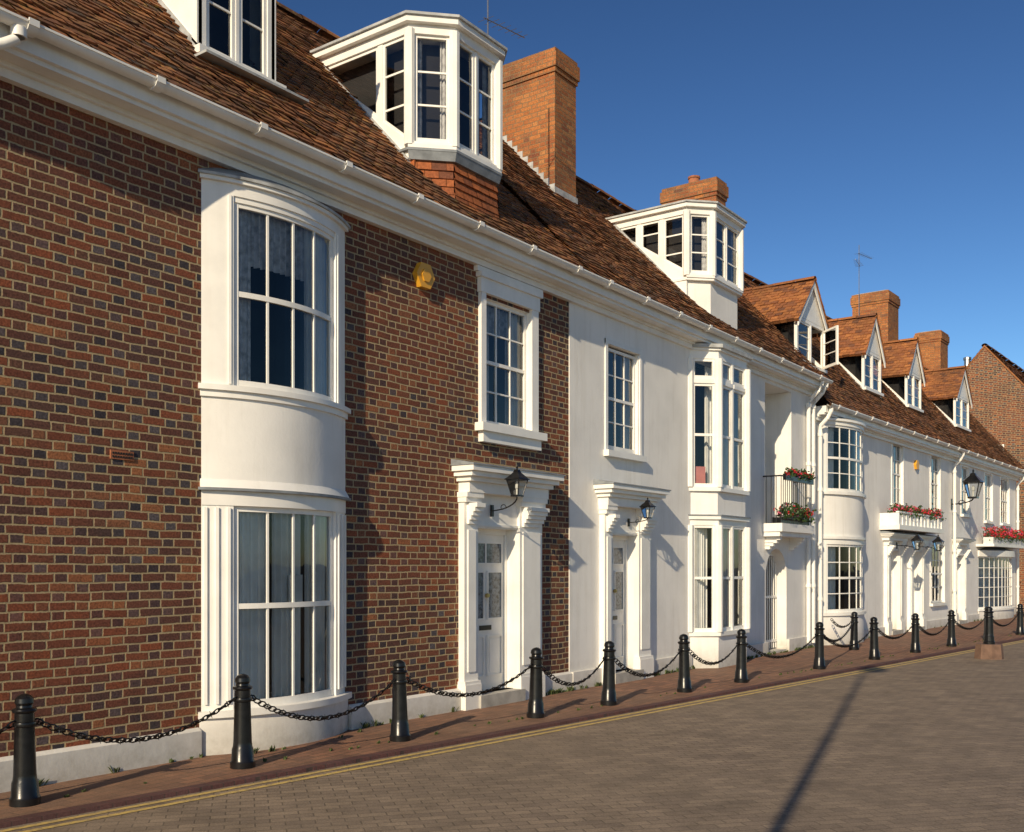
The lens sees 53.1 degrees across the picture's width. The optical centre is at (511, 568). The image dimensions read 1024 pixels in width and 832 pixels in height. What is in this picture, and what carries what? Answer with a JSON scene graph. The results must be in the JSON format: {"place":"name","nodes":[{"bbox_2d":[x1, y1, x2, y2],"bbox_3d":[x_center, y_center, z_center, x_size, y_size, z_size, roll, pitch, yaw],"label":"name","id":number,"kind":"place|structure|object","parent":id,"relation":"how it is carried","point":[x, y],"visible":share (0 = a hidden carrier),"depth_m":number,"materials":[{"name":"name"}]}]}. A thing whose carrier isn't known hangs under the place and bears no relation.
{"place":"outdoors","nodes":[
{"label":"outdoors","id":0,"kind":"place"},
{"bbox_2d":[0,640,1023,831],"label":"road","id":1,"kind":"structure","parent":0,"point":[934,745],"depth_m":8.52,"materials":[{"name":"stone"}]},
{"bbox_2d":[0,637,1023,828],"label":"kerb","id":2,"kind":"structure","parent":1,"relation":"on","point":[67,811],"depth_m":9.30,"materials":[{"name":"stone"}]},
{"bbox_2d":[0,640,1023,831],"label":"double yellow lines","id":3,"kind":"object","parent":1,"relation":"on","point":[78,821],"visible":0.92,"depth_m":9.11,"materials":[{"name":"paint"}]},
{"bbox_2d":[974,607,1003,659],"bbox_3d":[9.180,1.235,19.703,0.499,1.010,0.499,0,0,36],"label":"bollard on stone base","id":4,"kind":"object","parent":1,"relation":"on","point":[988,648],"visible":1,"depth_m":19.61,"materials":[{"name":"brown stone"}]},
{"bbox_2d":[0,611,1023,818],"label":"pavement","id":5,"kind":"structure","parent":0,"point":[212,768],"depth_m":11.53,"materials":[{"name":"brick"}]},
{"bbox_2d":[9,693,40,807],"bbox_3d":[-3.515,1.300,7.386,0.210,0.800,0.210,0,0,-32],"label":"bollard","id":6,"kind":"object","parent":5,"relation":"on","point":[25,787],"visible":1,"depth_m":7.32,"materials":[{"name":"black metal"}]},
{"bbox_2d":[0,720,15,733],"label":"bollard chain","id":7,"kind":"object","parent":6,"relation":"hanging from","point":[8,726],"visible":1,"depth_m":7.29,"materials":[{"name":"black metal"}]},
{"bbox_2d":[35,696,236,744],"bbox_3d":[-2.910,1.231,8.078,0.072,0.297,1.721,0,0,41],"label":"bollard chain","id":8,"kind":"object","parent":6,"relation":"attached to","point":[111,739],"visible":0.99,"depth_m":7.96,"materials":[{"name":"black metal"}]},
{"bbox_2d":[230,674,254,769],"bbox_3d":[-2.307,1.300,8.768,0.210,0.800,0.210,0,0,-27],"label":"bollard","id":9,"kind":"object","parent":5,"relation":"on","point":[242,754],"visible":1,"depth_m":8.70,"materials":[{"name":"black metal"}]},
{"bbox_2d":[0,80,568,756],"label":"walls","id":10,"kind":"structure","parent":5,"relation":"on","point":[100,358],"depth_m":8.90,"materials":[{"name":"brick"}]},
{"bbox_2d":[110,450,408,679],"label":"air bricks","id":11,"kind":"object","parent":10,"relation":"attached to","point":[121,455],"visible":0.58,"depth_m":8.65,"materials":[{"name":"brick"}]},
{"bbox_2d":[198,168,351,755],"bbox_3d":[-2.268,-1.005,10.032,0.599,5.410,1.947,0,0,36],"label":"bow bay","id":12,"kind":"object","parent":10,"relation":"attached to","point":[267,448],"visible":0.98,"depth_m":9.63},
{"bbox_2d":[0,671,571,792],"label":"plinth","id":13,"kind":"structure","parent":10,"relation":"attached to","point":[58,765],"depth_m":8.80,"materials":[{"name":"white paint"}]},
{"bbox_2d":[0,22,585,301],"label":"eaves cornice","id":14,"kind":"structure","parent":10,"relation":"attached to","point":[35,65],"depth_m":9.49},
{"bbox_2d":[0,0,586,269],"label":"roof tiles","id":15,"kind":"object","parent":10,"relation":"on","point":[87,23],"visible":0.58,"depth_m":10.41,"materials":[{"name":"brown tile"}]},
{"bbox_2d":[102,0,308,113],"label":"casement dormer","id":16,"kind":"object","parent":15,"relation":"attached to","point":[236,36],"visible":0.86,"depth_m":10.36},
{"bbox_2d":[303,10,507,220],"bbox_3d":[-1.280,-5.435,13.234,2.320,2.470,1.870,0,0,36],"label":"canted dormer frame","id":17,"kind":"object","parent":15,"relation":"on","point":[416,83],"visible":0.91,"depth_m":12.46,"materials":[{"name":"white wood"}]},
{"bbox_2d":[361,153,501,230],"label":"canted dormer hung tiles","id":18,"kind":"object","parent":17,"relation":"attached to","point":[439,173],"visible":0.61,"depth_m":12.42,"materials":[{"name":"orange tile"}]},
{"bbox_2d":[479,0,527,37],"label":"tv aerial","id":19,"kind":"object","parent":15,"relation":"attached to","point":[488,20],"visible":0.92,"depth_m":14.80,"materials":[{"name":"metal"}]},
{"bbox_2d":[502,47,579,253],"bbox_3d":[0.453,-7.140,17.706,1.240,3.280,0.830,0,0,36],"label":"chimney stack","id":20,"kind":"object","parent":15,"relation":"on","point":[539,113],"visible":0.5,"depth_m":17.41,"materials":[{"name":"brick"}]},
{"bbox_2d":[0,7,594,279],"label":"gutter and downpipe","id":21,"kind":"object","parent":10,"relation":"attached to","point":[22,28],"visible":1,"depth_m":9.15,"materials":[{"name":"white plastic"}]},
{"bbox_2d":[238,209,519,698],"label":"curtains","id":22,"kind":"object","parent":10,"relation":"attached to","point":[251,525],"visible":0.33,"depth_m":9.93,"materials":[{"name":"fabric"}]},
{"bbox_2d":[251,267,520,691],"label":"rooms","id":23,"kind":"object","parent":10,"relation":"attached to","point":[279,341],"visible":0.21,"depth_m":11.46,"materials":[{"name":"black"}]},
{"bbox_2d":[412,262,434,289],"bbox_3d":[-1.008,-3.360,11.762,0.085,0.277,0.320,0,0,36],"label":"alarm box","id":24,"kind":"object","parent":10,"relation":"attached to","point":[423,276],"visible":1,"depth_m":11.71,"materials":[{"name":"yellow plastic"}]},
{"bbox_2d":[451,459,565,710],"bbox_3d":[-0.084,0.195,12.982,0.535,3.010,1.990,0,0,36],"label":"front door and doorcase","id":25,"kind":"structure","parent":10,"relation":"attached to","point":[483,487],"depth_m":13.05,"materials":[{"name":"white wood"}]},
{"bbox_2d":[490,466,529,516],"bbox_3d":[-0.053,-0.961,12.614,0.507,0.626,0.223,0,0,36],"label":"wall lantern","id":26,"kind":"object","parent":25,"relation":"attached to","point":[514,477],"depth_m":12.53,"materials":[{"name":"black metal"}]},
{"bbox_2d":[474,265,546,450],"bbox_3d":[-0.037,-2.647,13.151,0.225,2.155,1.430,0,0,36],"label":"sash window","id":27,"kind":"structure","parent":10,"relation":"attached to","point":[497,285],"depth_m":13.18,"materials":[{"name":"white wood"}]},
{"bbox_2d":[389,660,410,741],"bbox_3d":[-1.113,1.300,10.139,0.210,0.800,0.210,-1,0,-32],"label":"bollard","id":28,"kind":"object","parent":5,"relation":"on","point":[400,731],"visible":0.99,"depth_m":10.07,"materials":[{"name":"black metal"}]},
{"bbox_2d":[251,679,395,721],"bbox_3d":[-1.707,1.247,9.452,0.072,0.328,1.708,0,0,41],"label":"bollard chain","id":29,"kind":"object","parent":28,"relation":"attached to","point":[297,715],"visible":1,"depth_m":9.33,"materials":[{"name":"black metal"}]},
{"bbox_2d":[38,619,1019,797],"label":"weeds","id":30,"kind":"object","parent":5,"relation":"on","point":[376,723],"visible":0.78,"depth_m":11.66,"materials":[{"name":"green plant"}]},
{"bbox_2d":[527,647,544,718],"bbox_3d":[0.275,1.300,11.712,0.210,0.800,0.210,1,0,-20],"label":"bollard","id":31,"kind":"object","parent":5,"relation":"on","point":[535,707],"visible":0.98,"depth_m":11.65,"materials":[{"name":"black metal"}]},
{"bbox_2d":[406,664,532,697],"bbox_3d":[-0.418,1.228,10.924,0.072,0.297,1.983,0,0,41],"label":"bollard chain","id":32,"kind":"object","parent":31,"relation":"attached to","point":[429,690],"visible":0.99,"depth_m":10.79,"materials":[{"name":"black metal"}]},
{"bbox_2d":[542,656,605,686],"bbox_3d":[0.738,1.251,12.245,0.072,0.330,1.305,0,0,41],"label":"bollard chain","id":33,"kind":"object","parent":31,"relation":"attached to","point":[568,683],"visible":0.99,"depth_m":12.15,"materials":[{"name":"black metal"}]},
{"bbox_2d":[600,641,616,705],"bbox_3d":[1.211,1.300,12.783,0.210,0.800,0.210,1,0,7],"label":"bollard","id":34,"kind":"object","parent":5,"relation":"on","point":[608,695],"visible":0.98,"depth_m":12.72,"materials":[{"name":"black metal"}]},
{"bbox_2d":[615,648,682,677],"bbox_3d":[1.793,1.259,13.449,0.072,0.350,1.666,0,0,41],"label":"bollard chain","id":35,"kind":"object","parent":34,"relation":"attached to","point":[619,664],"visible":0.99,"depth_m":13.36,"materials":[{"name":"black metal"}]},
{"bbox_2d":[677,634,691,692],"bbox_3d":[2.373,1.300,14.120,0.210,0.800,0.210,-1,0,40],"label":"bollard","id":36,"kind":"object","parent":5,"relation":"on","point":[684,682],"visible":0.98,"depth_m":14.06,"materials":[{"name":"black metal"}]},
{"bbox_2d":[689,642,739,664],"bbox_3d":[2.902,1.240,14.717,0.072,0.311,1.476,0,0,41],"label":"bollard chain","id":37,"kind":"object","parent":36,"relation":"attached to","point":[693,655],"visible":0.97,"depth_m":14.63,"materials":[{"name":"black metal"}]},
{"bbox_2d":[569,300,814,671],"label":"walls","id":38,"kind":"structure","parent":5,"relation":"on","point":[778,429],"depth_m":16.62,"materials":[{"name":"white paint"}]},
{"bbox_2d":[604,338,646,462],"bbox_3d":[1.689,-2.530,15.562,0.190,1.740,1.180,0,0,36],"label":"sash window","id":39,"kind":"structure","parent":38,"relation":"attached to","point":[634,453],"depth_m":15.72,"materials":[{"name":"white wood"}]},
{"bbox_2d":[593,479,670,684],"bbox_3d":[1.762,0.200,15.522,0.535,3.000,1.790,0,0,36],"label":"front door and doorcase","id":40,"kind":"structure","parent":38,"relation":"attached to","point":[619,503],"depth_m":15.67,"materials":[{"name":"white wood"}]},
{"bbox_2d":[628,497,655,526],"bbox_3d":[1.939,-0.861,15.444,0.428,0.442,0.186,0,0,36],"label":"wall lantern","id":41,"kind":"object","parent":40,"relation":"attached to","point":[647,503],"depth_m":15.37,"materials":[{"name":"black metal"}]},
{"bbox_2d":[479,120,824,376],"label":"roof tiles","id":42,"kind":"object","parent":38,"relation":"on","point":[592,238],"visible":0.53,"depth_m":17.11,"materials":[{"name":"brown tile"}]},
{"bbox_2d":[603,199,746,336],"bbox_3d":[3.110,-5.385,19.241,2.226,2.370,2.130,0,0,36],"label":"canted dormer frame","id":43,"kind":"object","parent":42,"relation":"on","point":[686,246],"visible":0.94,"depth_m":18.41,"materials":[{"name":"white wood"}]},
{"bbox_2d":[660,175,728,205],"bbox_3d":[4.081,-7.145,22.967,1.430,3.290,0.670,0,0,36],"label":"chimney stack with pot","id":44,"kind":"object","parent":42,"relation":"on","point":[695,187],"visible":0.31,"depth_m":22.70,"materials":[{"name":"brick"}]},
{"bbox_2d":[608,347,723,627],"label":"rooms","id":45,"kind":"object","parent":38,"relation":"attached to","point":[699,424],"visible":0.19,"depth_m":19.25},
{"bbox_2d":[620,356,727,627],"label":"curtains","id":46,"kind":"object","parent":38,"relation":"attached to","point":[702,474],"visible":0.38,"depth_m":17.75,"materials":[{"name":"white fabric"}]},
{"bbox_2d":[571,278,824,397],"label":"eaves cornice","id":47,"kind":"structure","parent":38,"relation":"attached to","point":[609,303],"depth_m":16.41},
{"bbox_2d":[592,274,832,643],"bbox_3d":[3.887,-1.232,18.214,0.411,5.665,9.908,0,0,36],"label":"gutter and downpipes","id":48,"kind":"object","parent":38,"relation":"attached to","point":[676,314],"visible":0.93,"depth_m":21.80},
{"bbox_2d":[766,552,776,648],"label":"passage gate","id":49,"kind":"structure","parent":38,"relation":"attached to","point":[769,597],"depth_m":20.97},
{"bbox_2d":[762,473,813,549],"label":"balcony","id":50,"kind":"structure","parent":38,"relation":"attached to","point":[796,532],"depth_m":20.13,"materials":[{"name":"white paint"}]},
{"bbox_2d":[773,467,816,524],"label":"balcony geraniums","id":51,"kind":"object","parent":50,"relation":"on","point":[799,513],"visible":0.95,"depth_m":20.29,"materials":[{"name":"red plant"}]},
{"bbox_2d":[571,636,814,689],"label":"plinth","id":52,"kind":"structure","parent":5,"relation":"on","point":[661,663],"depth_m":16.64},
{"bbox_2d":[688,343,752,667],"bbox_3d":[3.741,-1.060,18.077,0.539,5.520,2.140,0,0,36],"label":"canted bay","id":53,"kind":"object","parent":5,"relation":"on","point":[717,506],"visible":1,"depth_m":17.49,"materials":[{"name":"white paint"}]},
{"bbox_2d":[736,374,740,623],"bbox_3d":[2.877,-1.259,16.978,0.333,4.552,4.527,0,0,38],"label":"window glass","id":54,"kind":"object","parent":53,"relation":"attached to","point":[738,533],"visible":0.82,"depth_m":18.75,"materials":[{"name":"clear glass"}]},
{"bbox_2d":[734,629,747,682],"bbox_3d":[3.430,1.300,15.317,0.210,0.800,0.210,0,0,13],"label":"bollard","id":55,"kind":"object","parent":5,"relation":"on","point":[741,675],"visible":0.99,"depth_m":15.25,"materials":[{"name":"black metal"}]},
{"bbox_2d":[813,622,825,669],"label":"bollard","id":56,"kind":"object","parent":5,"relation":"on","point":[819,661],"visible":1,"depth_m":17.28,"materials":[{"name":"black metal"}]},
{"bbox_2d":[746,633,817,658],"bbox_3d":[4.315,1.260,16.331,0.072,0.362,2.592,0,0,41],"label":"bollard chain","id":57,"kind":"object","parent":56,"relation":"attached to","point":[769,655],"visible":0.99,"depth_m":16.14,"materials":[{"name":"black metal"}]},
{"bbox_2d":[824,627,873,647],"bbox_3d":[5.988,1.249,18.242,0.072,0.337,2.271,0,0,41],"label":"bollard chain","id":58,"kind":"object","parent":56,"relation":"attached to","point":[837,644],"visible":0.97,"depth_m":18.11,"materials":[{"name":"black metal"}]},
{"bbox_2d":[849,612,858,649],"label":"bollard","id":59,"kind":"object","parent":5,"relation":"on","point":[854,617],"visible":0.94,"depth_m":21.39,"materials":[{"name":"black metal"}]},
{"bbox_2d":[824,621,853,641],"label":"bollard chain","id":60,"kind":"object","parent":59,"relation":"attached to","point":[840,638],"visible":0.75,"depth_m":19.79,"materials":[{"name":"black metal"}]},
{"bbox_2d":[830,618,849,627],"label":"bollard chain","id":61,"kind":"object","parent":59,"relation":"attached to","point":[837,625],"visible":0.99,"depth_m":22.08,"materials":[{"name":"black metal"}]},
{"bbox_2d":[868,617,879,659],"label":"bollard","id":62,"kind":"object","parent":5,"relation":"on","point":[874,653],"visible":0.99,"depth_m":19.07,"materials":[{"name":"black metal"}]},
{"bbox_2d":[878,622,914,639],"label":"bollard chain","id":63,"kind":"object","parent":62,"relation":"attached to","point":[887,636],"visible":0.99,"depth_m":19.81,"materials":[{"name":"black metal"}]},
{"bbox_2d":[740,253,1023,644],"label":"white terrace cottages","id":64,"kind":"structure","parent":5,"relation":"on","point":[906,444],"depth_m":27.34,"materials":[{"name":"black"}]},
{"bbox_2d":[896,533,922,549],"bbox_3d":[10.236,-0.706,26.378,0.657,0.471,0.264,0,0,38],"label":"wall lantern","id":65,"kind":"object","parent":64,"relation":"attached to","point":[917,537],"depth_m":26.24,"materials":[{"name":"black metal"}]},
{"bbox_2d":[880,530,975,635],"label":"front doors","id":66,"kind":"structure","parent":64,"relation":"in","point":[890,538],"depth_m":27.59,"materials":[{"name":"white wood"}]},
{"bbox_2d":[918,535,944,550],"bbox_3d":[11.400,-0.706,27.880,0.657,0.471,0.264,0,0,38],"label":"wall lantern","id":67,"kind":"object","parent":64,"relation":"attached to","point":[938,539],"depth_m":27.74,"materials":[{"name":"black metal"}]},
{"bbox_2d":[861,434,1010,606],"bbox_3d":[12.624,-0.982,29.895,0.474,4.505,18.173,0,0,38],"label":"window glass","id":68,"kind":"structure","parent":64,"relation":"in","point":[861,434],"depth_m":23.96,"materials":[{"name":"glass"}]},
{"bbox_2d":[891,443,1011,605],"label":"sash windows","id":69,"kind":"structure","parent":64,"relation":"in","point":[937,602],"depth_m":30.17,"materials":[{"name":"white wood"}]},
{"bbox_2d":[951,469,983,509],"bbox_3d":[13.665,-2.397,30.780,0.881,1.223,0.511,0,0,38],"label":"wall lantern","id":70,"kind":"object","parent":64,"relation":"attached to","point":[973,478],"depth_m":30.64,"materials":[{"name":"black metal"}]},
{"bbox_2d":[978,547,1014,619],"bbox_3d":[16.717,0.490,35.399,0.980,2.420,4.705,0,0,38],"label":"bow shop window","id":71,"kind":"structure","parent":64,"relation":"in","point":[1000,612],"depth_m":34.42,"materials":[{"name":"white wood"}]},
{"bbox_2d":[910,613,920,652],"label":"bollard","id":72,"kind":"object","parent":5,"relation":"on","point":[915,646],"visible":1,"depth_m":20.66,"materials":[{"name":"black metal"}]},
{"bbox_2d":[946,610,956,646],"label":"bollard","id":73,"kind":"object","parent":5,"relation":"on","point":[951,640],"visible":1,"depth_m":22.30,"materials":[{"name":"black metal"}]},
{"bbox_2d":[919,618,950,635],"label":"bollard chain","id":74,"kind":"object","parent":73,"relation":"attached to","point":[926,632],"visible":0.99,"depth_m":21.37,"materials":[{"name":"black metal"}]},
{"bbox_2d":[955,617,984,629],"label":"bollard chain","id":75,"kind":"object","parent":73,"relation":"attached to","point":[961,626],"visible":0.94,"depth_m":23.08,"materials":[{"name":"black metal"}]},
{"bbox_2d":[983,607,985,639],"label":"bollard","id":76,"kind":"object","parent":5,"relation":"on","point":[984,624],"visible":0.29,"depth_m":24.28,"materials":[{"name":"black metal"}]},
{"bbox_2d":[1016,604,1023,634],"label":"bollard","id":77,"kind":"object","parent":5,"relation":"on","point":[1020,627],"visible":1,"depth_m":26.25,"materials":[{"name":"black metal"}]},
{"bbox_2d":[993,611,1019,626],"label":"bollard chain","id":78,"kind":"object","parent":77,"relation":"attached to","point":[997,624],"visible":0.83,"depth_m":25.23,"materials":[{"name":"black metal"}]},
{"bbox_2d":[277,0,1023,368],"label":"sky","id":79,"kind":"structure","parent":0,"point":[891,132],"materials":[{"name":"blue"}]},
{"bbox_2d":[734,238,734,282],"bbox_3d":[3.191,-5.767,19.183,1.716,1.007,1.850,0,0,36],"label":"canted dormer glass","id":80,"kind":"object","parent":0,"point":[734,260],"visible":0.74,"depth_m":19.33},
{"bbox_2d":[964,347,1023,610],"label":"walls","id":81,"kind":"structure","parent":0,"point":[996,410],"depth_m":41.26,"materials":[{"name":"brick"}]},
{"bbox_2d":[966,343,1023,385],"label":"roof tiles","id":82,"kind":"object","parent":81,"relation":"on","point":[1016,371],"visible":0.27,"depth_m":42.36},
{"bbox_2d":[963,357,970,365],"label":"flue pipe","id":83,"kind":"object","parent":82,"relation":"attached to","point":[966,360],"visible":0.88,"depth_m":43.10,"materials":[{"name":"metal"}]}
]}

